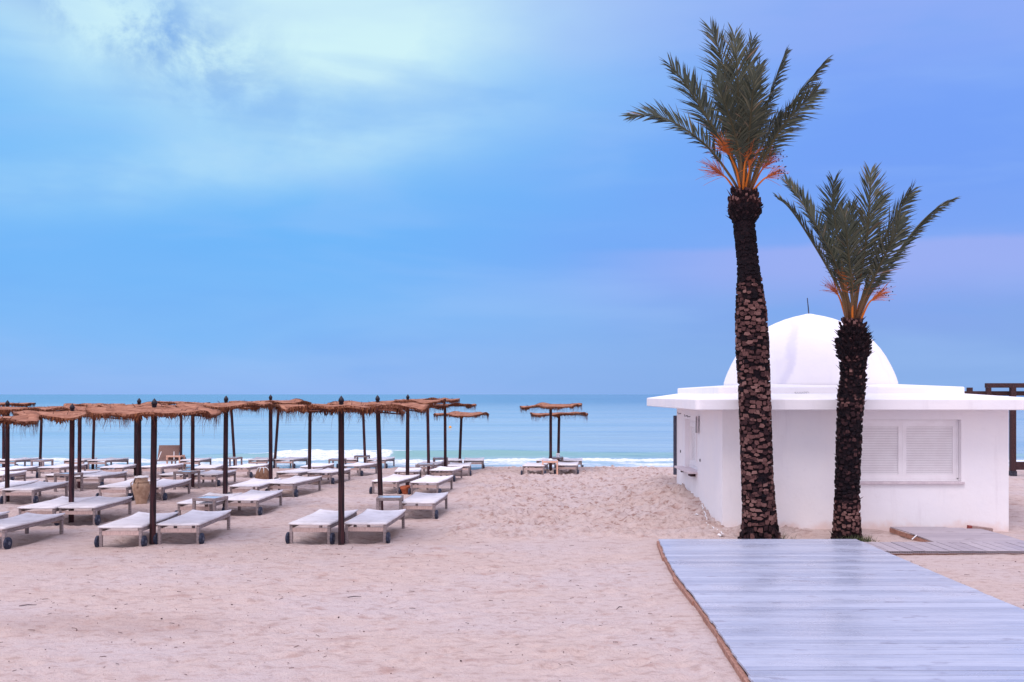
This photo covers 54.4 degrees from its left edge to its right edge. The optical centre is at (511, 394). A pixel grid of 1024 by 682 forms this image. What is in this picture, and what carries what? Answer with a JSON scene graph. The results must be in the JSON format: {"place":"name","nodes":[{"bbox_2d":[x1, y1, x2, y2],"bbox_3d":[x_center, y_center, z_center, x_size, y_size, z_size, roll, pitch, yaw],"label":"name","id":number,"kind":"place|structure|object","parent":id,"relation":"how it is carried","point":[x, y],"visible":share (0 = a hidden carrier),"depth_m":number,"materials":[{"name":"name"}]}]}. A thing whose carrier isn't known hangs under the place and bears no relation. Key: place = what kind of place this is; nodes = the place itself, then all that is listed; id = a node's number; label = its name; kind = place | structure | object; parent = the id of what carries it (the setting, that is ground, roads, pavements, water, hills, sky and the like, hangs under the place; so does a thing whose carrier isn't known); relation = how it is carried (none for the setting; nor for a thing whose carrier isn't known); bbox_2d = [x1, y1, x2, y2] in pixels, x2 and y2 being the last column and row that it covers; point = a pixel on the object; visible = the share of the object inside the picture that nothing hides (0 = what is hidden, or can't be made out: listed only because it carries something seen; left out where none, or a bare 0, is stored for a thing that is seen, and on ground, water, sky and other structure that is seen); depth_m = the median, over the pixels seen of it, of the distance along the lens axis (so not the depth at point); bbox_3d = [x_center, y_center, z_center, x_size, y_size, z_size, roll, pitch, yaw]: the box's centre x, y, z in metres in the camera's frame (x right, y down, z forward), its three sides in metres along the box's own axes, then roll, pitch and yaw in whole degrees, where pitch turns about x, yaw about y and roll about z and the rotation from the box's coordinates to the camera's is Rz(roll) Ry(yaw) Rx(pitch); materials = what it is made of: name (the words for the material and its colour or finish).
{"place":"outdoors","nodes":[
{"label":"outdoors","id":0,"kind":"place"},
{"bbox_2d":[0,465,1023,681],"bbox_3d":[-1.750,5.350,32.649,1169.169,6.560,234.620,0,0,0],"label":"beach sand","id":1,"kind":"structure","parent":0,"point":[515,520],"depth_m":13.59,"materials":[{"name":"sand"}]},
{"bbox_2d":[0,470,26,482],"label":"sun lounger","id":2,"kind":"object","parent":1,"relation":"on","point":[15,474],"visible":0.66,"depth_m":29.39,"materials":[{"name":"white wood"}]},
{"bbox_2d":[0,402,35,467],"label":"straw parasol","id":3,"kind":"object","parent":1,"relation":"on","point":[18,404],"visible":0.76,"depth_m":38.95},
{"bbox_2d":[0,480,37,501],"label":"sun lounger","id":4,"kind":"object","parent":1,"relation":"on","point":[13,483],"visible":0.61,"depth_m":25.32,"materials":[{"name":"fabric"}]},
{"bbox_2d":[0,465,38,479],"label":"sun lounger","id":5,"kind":"object","parent":1,"relation":"on","point":[21,468],"visible":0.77,"depth_m":32.25,"materials":[{"name":"white wood"}]},
{"bbox_2d":[0,413,39,437],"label":"straw parasol","id":6,"kind":"object","parent":1,"relation":"on","point":[28,420],"visible":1,"depth_m":17.36,"materials":[{"name":"paint"}]},
{"bbox_2d":[0,457,42,465],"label":"sun lounger","id":7,"kind":"object","parent":1,"relation":"on","point":[23,459],"visible":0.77,"depth_m":38.70,"materials":[{"name":"white wood"}]},
{"bbox_2d":[0,400,54,501],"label":"straw parasol","id":8,"kind":"object","parent":1,"relation":"on","point":[6,410],"visible":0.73,"depth_m":24.25,"materials":[{"name":"paint"}]},
{"bbox_2d":[0,512,64,548],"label":"sun lounger","id":9,"kind":"object","parent":1,"relation":"on","point":[26,521],"visible":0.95,"depth_m":17.96,"materials":[{"name":"white wood"}]},
{"bbox_2d":[0,481,68,503],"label":"sun lounger","id":10,"kind":"object","parent":1,"relation":"on","point":[38,486],"visible":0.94,"depth_m":24.16,"materials":[{"name":"fabric"}]},
{"bbox_2d":[22,406,62,466],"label":"straw parasol","id":11,"kind":"object","parent":1,"relation":"on","point":[40,441],"visible":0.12,"depth_m":38.95,"materials":[{"name":"wood"}]},
{"bbox_2d":[31,459,53,473],"bbox_3d":[-16.649,2.590,35.276,0.530,0.560,0.530,0,0,14],"label":"side table","id":12,"kind":"object","parent":1,"relation":"on","point":[41,461],"visible":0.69,"depth_m":35.13,"materials":[{"name":"grey wood"}]},
{"bbox_2d":[16,496,96,525],"bbox_3d":[-9.553,2.473,20.967,0.868,0.464,1.998,0,0,1],"label":"sun lounger","id":13,"kind":"object","parent":1,"relation":"on","point":[54,504],"visible":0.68,"depth_m":20.28,"materials":[{"name":"fabric"}]},
{"bbox_2d":[36,464,86,477],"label":"sun lounger","id":14,"kind":"object","parent":1,"relation":"on","point":[64,467],"visible":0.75,"depth_m":32.74,"materials":[{"name":"fabric"}]},
{"bbox_2d":[54,472,82,491],"bbox_3d":[-12.069,2.420,27.100,0.530,0.560,0.530,0,0,14],"label":"side table","id":15,"kind":"object","parent":1,"relation":"on","point":[66,474],"visible":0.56,"depth_m":27.19,"materials":[{"name":"grey wood"}]},
{"bbox_2d":[12,404,129,522],"bbox_3d":[-9.265,1.808,20.935,2.261,3.238,2.250,1,1,0],"label":"straw parasol","id":16,"kind":"object","parent":1,"relation":"on","point":[71,415],"visible":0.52,"depth_m":20.86,"materials":[{"name":"paint"}]},
{"bbox_2d":[39,405,105,487],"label":"straw parasol","id":17,"kind":"object","parent":1,"relation":"on","point":[78,408],"visible":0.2,"depth_m":28.12,"materials":[{"name":"wicker"}]},
{"bbox_2d":[43,470,102,481],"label":"sun lounger","id":18,"kind":"object","parent":1,"relation":"on","point":[49,477],"visible":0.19,"depth_m":28.27,"materials":[{"name":"fabric"}]},
{"bbox_2d":[63,457,97,466],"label":"sun lounger","id":19,"kind":"object","parent":1,"relation":"on","point":[83,460],"visible":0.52,"depth_m":38.31,"materials":[{"name":"white wood"}]},
{"bbox_2d":[63,403,124,468],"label":"straw parasol","id":20,"kind":"object","parent":1,"relation":"on","point":[93,437],"visible":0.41,"depth_m":38.95,"materials":[{"name":"wicker"}]},
{"bbox_2d":[58,496,132,524],"bbox_3d":[-8.772,2.473,21.026,0.868,0.464,1.998,0,0,0],"label":"sun lounger","id":21,"kind":"object","parent":1,"relation":"on","point":[98,504],"visible":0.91,"depth_m":20.50,"materials":[{"name":"fabric"}]},
{"bbox_2d":[74,471,127,488],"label":"sun lounger","id":22,"kind":"object","parent":1,"relation":"on","point":[102,475],"visible":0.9,"depth_m":28.12,"materials":[{"name":"white wood"}]},
{"bbox_2d":[86,457,128,469],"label":"sun lounger","id":23,"kind":"object","parent":1,"relation":"on","point":[97,461],"visible":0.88,"depth_m":38.45,"materials":[{"name":"white wood"}]},
{"bbox_2d":[98,464,135,477],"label":"sun lounger","id":24,"kind":"object","parent":1,"relation":"on","point":[119,467],"visible":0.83,"depth_m":32.84,"materials":[{"name":"white wood"}]},
{"bbox_2d":[96,479,159,496],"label":"sun lounger","id":25,"kind":"object","parent":1,"relation":"on","point":[126,485],"visible":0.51,"depth_m":24.59,"materials":[{"name":"white wood"}]},
{"bbox_2d":[91,398,174,475],"bbox_3d":[-9.096,1.774,24.333,2.286,3.379,2.280,0,0,0],"label":"straw parasol","id":26,"kind":"object","parent":1,"relation":"on","point":[139,403],"visible":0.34,"depth_m":24.27,"materials":[{"name":"paint"}]},
{"bbox_2d":[94,511,178,546],"bbox_3d":[-6.752,2.473,18.063,0.868,0.464,1.998,0,0,-1],"label":"sun lounger","id":27,"kind":"object","parent":1,"relation":"on","point":[140,521],"visible":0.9,"depth_m":17.29,"materials":[{"name":"fabric"}]},
{"bbox_2d":[105,403,167,475],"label":"straw parasol","id":28,"kind":"object","parent":1,"relation":"on","point":[135,446],"visible":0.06,"depth_m":34.38,"materials":[{"name":"wood"}]},
{"bbox_2d":[130,478,149,503],"bbox_3d":[-8.916,2.312,23.948,0.418,0.656,0.418,0,0,-44],"label":"clay amphora","id":29,"kind":"object","parent":1,"relation":"on","point":[140,488],"visible":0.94,"depth_m":23.81,"materials":[{"name":"ceramic"}]},
{"bbox_2d":[85,398,221,544],"bbox_3d":[-6.314,1.768,17.473,2.204,3.404,2.230,1,0,0],"label":"straw parasol","id":30,"kind":"object","parent":1,"relation":"on","point":[153,411],"visible":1,"depth_m":17.27,"materials":[{"name":"plant"}]},
{"bbox_2d":[131,478,190,500],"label":"sun lounger","id":31,"kind":"object","parent":1,"relation":"on","point":[164,484],"visible":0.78,"depth_m":25.34,"materials":[{"name":"white wood"}]},
{"bbox_2d":[141,463,183,474],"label":"sun lounger","id":32,"kind":"object","parent":1,"relation":"on","point":[162,466],"visible":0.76,"depth_m":33.48,"materials":[{"name":"white wood"}]},
{"bbox_2d":[157,445,185,468],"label":"wicker lounger","id":33,"kind":"object","parent":1,"relation":"on","point":[164,451],"visible":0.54,"depth_m":39.01,"materials":[{"name":"wicker"}]},
{"bbox_2d":[166,455,184,467],"bbox_3d":[-13.157,2.669,38.950,0.550,0.580,0.550,0,0,2],"label":"side table","id":34,"kind":"object","parent":1,"relation":"on","point":[179,456],"visible":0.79,"depth_m":38.78,"materials":[{"name":"brown wood"}]},
{"bbox_2d":[159,470,204,486],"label":"sun lounger","id":35,"kind":"object","parent":1,"relation":"on","point":[164,475],"visible":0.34,"depth_m":28.41,"materials":[{"name":"fabric"}]},
{"bbox_2d":[157,401,209,459],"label":"straw parasol","id":36,"kind":"object","parent":1,"relation":"on","point":[181,418],"visible":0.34,"depth_m":38.96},
{"bbox_2d":[173,470,199,489],"bbox_3d":[-9.072,2.420,27.780,0.530,0.560,0.530,0,0,14],"label":"side table","id":37,"kind":"object","parent":1,"relation":"on","point":[188,472],"visible":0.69,"depth_m":27.62,"materials":[{"name":"grey wood"}]},
{"bbox_2d":[153,509,231,544],"bbox_3d":[-5.850,2.473,18.404,0.868,0.464,1.998,0,0,1],"label":"sun lounger","id":38,"kind":"object","parent":1,"relation":"on","point":[199,519],"visible":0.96,"depth_m":17.72,"materials":[{"name":"white wood"}]},
{"bbox_2d":[178,457,211,469],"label":"sun lounger","id":39,"kind":"object","parent":1,"relation":"on","point":[197,461],"visible":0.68,"depth_m":38.35,"materials":[{"name":"fabric"}]},
{"bbox_2d":[171,403,231,486],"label":"straw parasol","id":40,"kind":"object","parent":1,"relation":"on","point":[192,452],"visible":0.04,"depth_m":28.46,"materials":[{"name":"wood"}]},
{"bbox_2d":[175,492,241,515],"bbox_3d":[-6.604,2.473,21.793,0.868,0.464,1.998,0,0,3],"label":"sun lounger","id":41,"kind":"object","parent":1,"relation":"on","point":[181,505],"visible":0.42,"depth_m":20.91,"materials":[{"name":"fabric"}]},
{"bbox_2d":[195,464,222,476],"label":"sun lounger","id":42,"kind":"object","parent":1,"relation":"on","point":[209,467],"visible":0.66,"depth_m":32.91,"materials":[{"name":"white wood"}]},
{"bbox_2d":[192,495,227,510],"bbox_3d":[-6.297,2.420,20.784,0.530,0.560,0.530,0,0,14],"label":"side table","id":43,"kind":"object","parent":1,"relation":"on","point":[213,499],"visible":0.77,"depth_m":20.61,"materials":[{"name":"grey wood"}]},
{"bbox_2d":[194,470,235,486],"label":"sun lounger","id":44,"kind":"object","parent":1,"relation":"on","point":[216,473],"visible":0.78,"depth_m":28.71,"materials":[{"name":"fabric"}]},
{"bbox_2d":[175,396,274,506],"bbox_3d":[-6.519,1.755,22.713,2.239,3.462,2.238,1,1,0],"label":"straw parasol","id":45,"kind":"object","parent":1,"relation":"on","point":[225,406],"visible":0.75,"depth_m":22.66,"materials":[{"name":"paint"}]},
{"bbox_2d":[228,457,242,468],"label":"side table","id":46,"kind":"object","parent":1,"relation":"on","point":[235,458],"visible":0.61,"depth_m":37.37,"materials":[{"name":"grey wood"}]},
{"bbox_2d":[229,407,259,465],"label":"straw parasol","id":47,"kind":"object","parent":1,"relation":"on","point":[233,438],"visible":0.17,"depth_m":38.95,"materials":[{"name":"wicker"}]},
{"bbox_2d":[228,463,268,477],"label":"sun lounger","id":48,"kind":"object","parent":1,"relation":"on","point":[248,466],"visible":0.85,"depth_m":32.80,"materials":[{"name":"fabric"}]},
{"bbox_2d":[221,489,282,515],"bbox_3d":[-5.815,2.473,22.483,0.868,0.464,1.998,0,0,3],"label":"sun lounger","id":49,"kind":"object","parent":1,"relation":"on","point":[257,496],"visible":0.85,"depth_m":21.93,"materials":[{"name":"fabric"}]},
{"bbox_2d":[228,478,280,493],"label":"sun lounger","id":50,"kind":"object","parent":1,"relation":"on","point":[259,484],"visible":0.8,"depth_m":25.06,"materials":[{"name":"fabric"}]},
{"bbox_2d":[248,457,273,468],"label":"sun lounger","id":51,"kind":"object","parent":1,"relation":"on","point":[258,460],"visible":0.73,"depth_m":38.66,"materials":[{"name":"white wood"}]},
{"bbox_2d":[255,466,268,478],"bbox_3d":[-7.452,2.418,29.788,0.470,0.530,0.470,0,0,0],"label":"trash bin","id":52,"kind":"object","parent":1,"relation":"on","point":[262,472],"visible":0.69,"depth_m":29.63,"materials":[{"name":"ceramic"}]},
{"bbox_2d":[252,408,278,463],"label":"straw parasol","id":53,"kind":"object","parent":1,"relation":"on","point":[276,439],"visible":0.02,"depth_m":38.97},
{"bbox_2d":[229,394,310,489],"bbox_3d":[-6.677,1.747,27.599,2.271,3.491,2.298,0,-1,0],"label":"straw parasol","id":54,"kind":"object","parent":1,"relation":"on","point":[297,401],"visible":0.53,"depth_m":27.54,"materials":[{"name":"paint"}]},
{"bbox_2d":[273,457,307,467],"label":"sun lounger","id":55,"kind":"object","parent":1,"relation":"on","point":[291,459],"visible":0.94,"depth_m":38.94,"materials":[{"name":"fabric"}]},
{"bbox_2d":[265,475,321,496],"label":"sun lounger","id":56,"kind":"object","parent":1,"relation":"on","point":[295,480],"visible":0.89,"depth_m":26.06,"materials":[{"name":"fabric"}]},
{"bbox_2d":[274,468,322,479],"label":"sun lounger","id":57,"kind":"object","parent":1,"relation":"on","point":[301,471],"visible":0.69,"depth_m":29.78,"materials":[{"name":"white wood"}]},
{"bbox_2d":[273,403,325,468],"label":"straw parasol","id":58,"kind":"object","parent":1,"relation":"on","point":[309,439],"visible":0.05,"depth_m":31.14,"materials":[{"name":"wood"}]},
{"bbox_2d":[300,463,333,475],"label":"sun lounger","id":59,"kind":"object","parent":1,"relation":"on","point":[323,466],"visible":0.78,"depth_m":33.60,"materials":[{"name":"fabric"}]},
{"bbox_2d":[285,509,357,543],"bbox_3d":[-3.478,2.473,18.475,0.868,0.464,1.998,0,0,6],"label":"sun lounger","id":60,"kind":"object","parent":1,"relation":"on","point":[321,517],"visible":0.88,"depth_m":17.71,"materials":[{"name":"fabric"}]},
{"bbox_2d":[307,468,350,483],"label":"sun lounger","id":61,"kind":"object","parent":1,"relation":"on","point":[330,471],"visible":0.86,"depth_m":29.77,"materials":[{"name":"white wood"}]},
{"bbox_2d":[274,396,404,544],"bbox_3d":[-3.005,1.753,17.496,2.228,3.467,2.190,0,0,-45],"label":"straw parasol","id":62,"kind":"object","parent":1,"relation":"on","point":[340,409],"visible":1,"depth_m":17.42,"materials":[{"name":"paint"}]},
{"bbox_2d":[336,457,356,467],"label":"sun lounger","id":63,"kind":"object","parent":1,"relation":"on","point":[350,459],"visible":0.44,"depth_m":38.88,"materials":[{"name":"white wood"}]},
{"bbox_2d":[344,462,376,475],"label":"sun lounger","id":64,"kind":"object","parent":1,"relation":"on","point":[359,465],"visible":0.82,"depth_m":34.25,"materials":[{"name":"fabric"}]},
{"bbox_2d":[362,413,365,462],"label":"straw parasol","id":65,"kind":"object","parent":1,"relation":"on","point":[364,438],"visible":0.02,"depth_m":38.94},
{"bbox_2d":[344,508,405,543],"bbox_3d":[-2.528,2.473,18.539,0.868,0.464,1.998,0,0,4],"label":"sun lounger","id":66,"kind":"object","parent":1,"relation":"on","point":[384,518],"visible":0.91,"depth_m":17.86,"materials":[{"name":"fabric"}]},
{"bbox_2d":[326,395,429,509],"bbox_3d":[-2.886,1.750,21.808,2.265,3.479,2.273,-2,1,0],"label":"straw parasol","id":67,"kind":"object","parent":1,"relation":"on","point":[420,409],"visible":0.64,"depth_m":21.76,"materials":[{"name":"wicker"}]},
{"bbox_2d":[367,457,394,467],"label":"sun lounger","id":68,"kind":"object","parent":1,"relation":"on","point":[384,460],"visible":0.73,"depth_m":39.12,"materials":[{"name":"white wood"}]},
{"bbox_2d":[376,495,403,519],"bbox_3d":[-2.558,2.420,20.871,0.530,0.560,0.530,0,0,-2],"label":"side table","id":69,"kind":"object","parent":1,"relation":"on","point":[380,498],"visible":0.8,"depth_m":20.62,"materials":[{"name":"grey wood"}]},
{"bbox_2d":[369,474,419,493],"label":"sun lounger","id":70,"kind":"object","parent":1,"relation":"on","point":[397,478],"visible":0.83,"depth_m":26.46,"materials":[{"name":"fabric"}]},
{"bbox_2d":[400,485,409,493],"bbox_3d":[-2.794,2.522,26.105,0.276,0.238,0.276,-5,4,0],"label":"flower pot","id":71,"kind":"object","parent":1,"relation":"on","point":[404,489],"visible":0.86,"depth_m":26.01,"materials":[{"name":"ceramic"}]},
{"bbox_2d":[392,467,421,482],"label":"sun lounger","id":72,"kind":"object","parent":1,"relation":"on","point":[398,470],"visible":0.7,"depth_m":30.59,"materials":[{"name":"white wood"}]},
{"bbox_2d":[375,394,445,484],"bbox_3d":[-3.008,1.753,28.515,2.210,3.517,2.245,0,0,0],"label":"straw parasol","id":73,"kind":"object","parent":1,"relation":"on","point":[432,402],"visible":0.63,"depth_m":28.46,"materials":[{"name":"paint"}]},
{"bbox_2d":[402,492,447,518],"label":"sun lounger","id":74,"kind":"object","parent":1,"relation":"on","point":[433,499],"visible":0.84,"depth_m":21.39,"materials":[{"name":"fabric"}]},
{"bbox_2d":[417,463,433,476],"bbox_3d":[-2.783,2.513,32.065,0.530,0.560,0.530,0,0,0],"label":"side table","id":75,"kind":"object","parent":1,"relation":"on","point":[425,464],"visible":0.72,"depth_m":31.80,"materials":[{"name":"wood"}]},
{"bbox_2d":[394,397,459,474],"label":"straw parasol","id":76,"kind":"object","parent":1,"relation":"on","point":[451,400],"visible":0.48,"depth_m":34.21,"materials":[{"name":"wicker"}]},
{"bbox_2d":[413,461,443,473],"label":"sun lounger","id":77,"kind":"object","parent":1,"relation":"on","point":[437,464],"visible":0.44,"depth_m":35.14,"materials":[{"name":"white wood"}]},
{"bbox_2d":[408,475,452,494],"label":"sun lounger","id":78,"kind":"object","parent":1,"relation":"on","point":[428,479],"visible":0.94,"depth_m":26.12,"materials":[{"name":"white wood"}]},
{"bbox_2d":[429,466,462,481],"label":"sun lounger","id":79,"kind":"object","parent":1,"relation":"on","point":[441,469],"visible":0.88,"depth_m":30.95,"materials":[{"name":"fabric"}]},
{"bbox_2d":[429,403,476,466],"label":"straw parasol","id":80,"kind":"object","parent":1,"relation":"on","point":[467,406],"visible":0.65,"depth_m":36.05,"materials":[{"name":"wicker"}]},
{"bbox_2d":[443,458,462,465],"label":"sun lounger","id":81,"kind":"object","parent":1,"relation":"on","point":[454,460],"visible":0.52,"depth_m":38.30,"materials":[{"name":"fabric"}]},
{"bbox_2d":[446,462,471,475],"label":"sun lounger","id":82,"kind":"object","parent":1,"relation":"on","point":[466,466],"visible":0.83,"depth_m":33.66,"materials":[{"name":"white wood"}]},
{"bbox_2d":[433,411,488,461],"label":"straw parasol","id":83,"kind":"object","parent":1,"relation":"on","point":[461,415],"visible":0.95,"depth_m":38.59,"materials":[{"name":"wicker"}]},
{"bbox_2d":[463,457,484,468],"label":"sun lounger","id":84,"kind":"object","parent":1,"relation":"on","point":[475,460],"visible":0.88,"depth_m":38.03,"materials":[{"name":"fabric"}]},
{"bbox_2d":[521,462,547,474],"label":"sun lounger","id":85,"kind":"object","parent":1,"relation":"on","point":[529,464],"visible":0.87,"depth_m":33.73,"materials":[{"name":"fabric"}]},
{"bbox_2d":[542,460,557,474],"bbox_3d":[1.300,2.553,34.086,0.550,0.580,0.550,0,0,2],"label":"side table","id":86,"kind":"object","parent":1,"relation":"on","point":[547,461],"visible":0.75,"depth_m":33.81,"materials":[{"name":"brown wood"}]},
{"bbox_2d":[520,402,581,470],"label":"straw parasol","id":87,"kind":"object","parent":1,"relation":"on","point":[551,407],"visible":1,"depth_m":35.26,"materials":[{"name":"wicker"}]},
{"bbox_2d":[530,412,587,461],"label":"straw parasol","id":88,"kind":"object","parent":1,"relation":"on","point":[556,414],"visible":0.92,"depth_m":37.73,"materials":[{"name":"wicker"}]},
{"bbox_2d":[554,461,578,473],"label":"sun lounger","id":89,"kind":"object","parent":1,"relation":"on","point":[567,465],"visible":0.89,"depth_m":34.31,"materials":[{"name":"white wood"}]},
{"bbox_2d":[563,458,583,466],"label":"sun lounger","id":90,"kind":"object","parent":1,"relation":"on","point":[573,460],"visible":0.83,"depth_m":38.24,"materials":[{"name":"fabric"}]},
{"bbox_2d":[621,15,832,538],"bbox_3d":[3.813,-1.986,17.858,3.646,9.496,2.388,0,0,-27],"label":"palm tree","id":91,"kind":"object","parent":1,"relation":"on","point":[744,122],"visible":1,"depth_m":17.75,"materials":[{"name":"green plant"}]},
{"bbox_2d":[647,298,1023,531],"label":"beach kiosk","id":92,"kind":"object","parent":1,"relation":"on","point":[934,456],"visible":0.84,"depth_m":19.08,"materials":[{"name":"white paint"}]},
{"bbox_2d":[674,419,696,476],"bbox_3d":[4.013,1.189,22.565,0.366,1.232,1.870,0,0,0],"label":"window","id":93,"kind":"structure","parent":92,"relation":"in","point":[691,472],"depth_m":22.78,"materials":[{"name":"paint"}]},
{"bbox_2d":[860,420,964,483],"bbox_3d":[7.525,1.103,19.138,2.270,1.233,0.216,0,0,0],"label":"window","id":94,"kind":"structure","parent":92,"relation":"in","point":[893,451],"depth_m":19.22,"materials":[{"name":"paint"}]},
{"bbox_2d":[657,539,1023,681],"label":"boardwalk","id":95,"kind":"structure","parent":1,"relation":"on","point":[812,610],"depth_m":11.35,"materials":[{"name":"grey wood"}]},
{"bbox_2d":[836,534,875,541],"bbox_3d":[6.070,2.555,17.682,0.758,0.190,0.370,0,0,0],"label":"grass tuft","id":96,"kind":"object","parent":1,"relation":"on","point":[860,539],"visible":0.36,"depth_m":17.67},
{"bbox_2d":[772,161,959,539],"bbox_3d":[6.240,-0.696,17.690,2.677,6.840,2.459,0,0,-43],"label":"palm tree","id":97,"kind":"object","parent":1,"relation":"on","point":[853,340],"visible":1,"depth_m":17.78,"materials":[{"name":"green plant"}]},
{"bbox_2d":[865,542,1023,555],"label":"side path","id":98,"kind":"structure","parent":1,"relation":"on","point":[923,548],"depth_m":16.67,"materials":[{"name":"grey wood"}]},
{"bbox_2d":[889,527,1023,541],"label":"ramp","id":99,"kind":"structure","parent":1,"relation":"on","point":[936,534],"depth_m":17.93,"materials":[{"name":"grey wood"}]},
{"bbox_2d":[967,525,992,531],"bbox_3d":[8.713,2.542,18.552,0.446,0.193,0.105,0,0,14],"label":"timber offcut","id":100,"kind":"object","parent":1,"relation":"on","point":[979,527],"visible":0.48,"depth_m":18.51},
{"bbox_2d":[965,383,1023,475],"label":"timber pergola","id":101,"kind":"object","parent":1,"relation":"on","point":[1014,465],"visible":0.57,"depth_m":33.92,"materials":[{"name":"wood"}]},
{"bbox_2d":[0,394,1023,469],"bbox_3d":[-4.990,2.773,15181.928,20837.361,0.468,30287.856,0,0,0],"label":"sea","id":102,"kind":"structure","parent":0,"point":[625,430],"depth_m":74.01,"materials":[{"name":"liquid"}]},
{"bbox_2d":[0,0,1023,393],"label":"sky","id":103,"kind":"structure","parent":0,"point":[197,196],"materials":[{"name":"blue"}]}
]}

